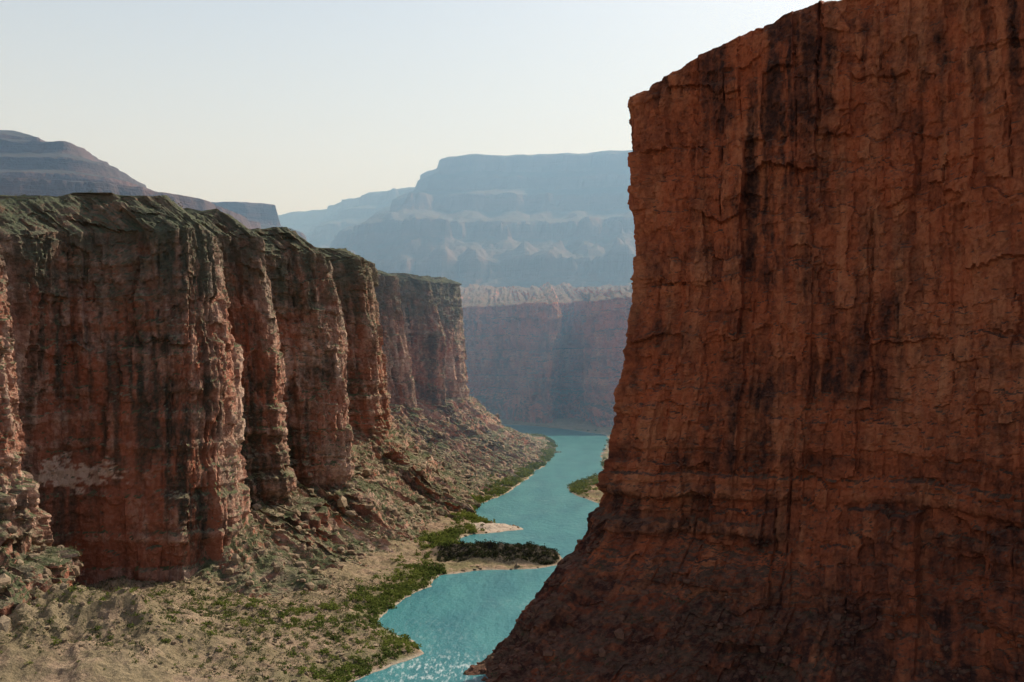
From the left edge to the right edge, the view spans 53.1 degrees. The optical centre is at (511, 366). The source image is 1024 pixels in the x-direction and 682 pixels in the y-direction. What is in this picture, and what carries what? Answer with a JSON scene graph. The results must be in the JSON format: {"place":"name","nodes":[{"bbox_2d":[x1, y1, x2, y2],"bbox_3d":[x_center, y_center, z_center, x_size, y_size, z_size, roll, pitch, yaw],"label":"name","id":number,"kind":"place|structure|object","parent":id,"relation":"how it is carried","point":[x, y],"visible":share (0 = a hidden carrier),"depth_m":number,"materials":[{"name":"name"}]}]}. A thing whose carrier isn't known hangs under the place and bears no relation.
{"place":"outdoors","nodes":[
{"label":"outdoors","id":0,"kind":"place"},
{"bbox_2d":[0,130,260,228],"bbox_3d":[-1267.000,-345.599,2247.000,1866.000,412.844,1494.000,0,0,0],"label":"mesa","id":1,"kind":"structure","parent":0,"point":[31,165],"depth_m":1964.73,"materials":[{"name":"grey stone"}]},
{"bbox_2d":[211,202,306,240],"bbox_3d":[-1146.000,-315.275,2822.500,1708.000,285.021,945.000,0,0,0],"label":"mesa","id":2,"kind":"structure","parent":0,"point":[265,215],"depth_m":2770.07,"materials":[{"name":"grey stone"}]},
{"bbox_2d":[0,192,559,616],"bbox_3d":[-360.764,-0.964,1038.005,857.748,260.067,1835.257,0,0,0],"label":"canyon cliff","id":3,"kind":"structure","parent":0,"point":[172,398],"depth_m":547.41,"materials":[{"name":"brown stone"}]},
{"bbox_2d":[0,397,599,681],"bbox_3d":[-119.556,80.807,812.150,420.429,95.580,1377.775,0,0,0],"label":"boulders","id":4,"kind":"object","parent":3,"relation":"on","point":[5,621],"visible":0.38,"depth_m":572.61,"materials":[{"name":"brown stone"}]},
{"bbox_2d":[0,418,612,681],"bbox_3d":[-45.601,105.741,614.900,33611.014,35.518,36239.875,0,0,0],"label":"ground","id":5,"kind":"structure","parent":0,"point":[47,665],"depth_m":401.36,"materials":[{"name":"beige sand"}]},
{"bbox_2d":[0,429,609,681],"bbox_3d":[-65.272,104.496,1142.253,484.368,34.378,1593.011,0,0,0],"label":"riverside shrubs","id":6,"kind":"object","parent":5,"relation":"on","point":[442,538],"visible":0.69,"depth_m":489.48,"materials":[{"name":"green plant"}]},
{"bbox_2d":[436,538,559,564],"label":"gravel bar brush","id":7,"kind":"object","parent":5,"relation":"on","point":[489,553],"visible":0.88,"depth_m":628.54,"materials":[{"name":"green plant"}]},
{"bbox_2d":[0,190,1011,681],"bbox_3d":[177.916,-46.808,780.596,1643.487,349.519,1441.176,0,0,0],"label":"desert scrub","id":8,"kind":"object","parent":5,"relation":"on","point":[244,634],"visible":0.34,"depth_m":470.61,"materials":[{"name":"green plant"}]},
{"bbox_2d":[0,0,839,214],"label":"sky","id":9,"kind":"structure","parent":0,"point":[289,105],"materials":[{"name":"white"}]},
{"bbox_2d":[278,150,635,287],"bbox_3d":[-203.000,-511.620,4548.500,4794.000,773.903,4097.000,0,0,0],"label":"mesa","id":10,"kind":"structure","parent":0,"point":[528,221],"depth_m":3899.33,"materials":[{"name":"grey stone"}]},
{"bbox_2d":[355,424,608,681],"bbox_3d":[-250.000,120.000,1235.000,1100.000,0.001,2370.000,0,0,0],"label":"river","id":11,"kind":"structure","parent":0,"point":[456,626],"depth_m":563.93,"materials":[{"name":"liquid"}]},
{"bbox_2d":[459,282,632,426],"bbox_3d":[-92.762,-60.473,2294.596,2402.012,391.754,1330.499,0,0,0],"label":"canyon cliff","id":12,"kind":"structure","parent":0,"point":[547,352],"depth_m":2223.12,"materials":[{"name":"stone"}]},
{"bbox_2d":[463,0,1023,681],"bbox_3d":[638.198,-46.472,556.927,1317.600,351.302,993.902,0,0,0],"label":"canyon cliff","id":13,"kind":"structure","parent":0,"point":[819,398],"depth_m":391.42,"materials":[{"name":"brown stone"}]},
{"bbox_2d":[470,539,1023,681],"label":"boulders","id":14,"kind":"object","parent":13,"relation":"on","point":[619,633],"visible":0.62,"depth_m":383.39,"materials":[{"name":"brown stone"}]}
]}

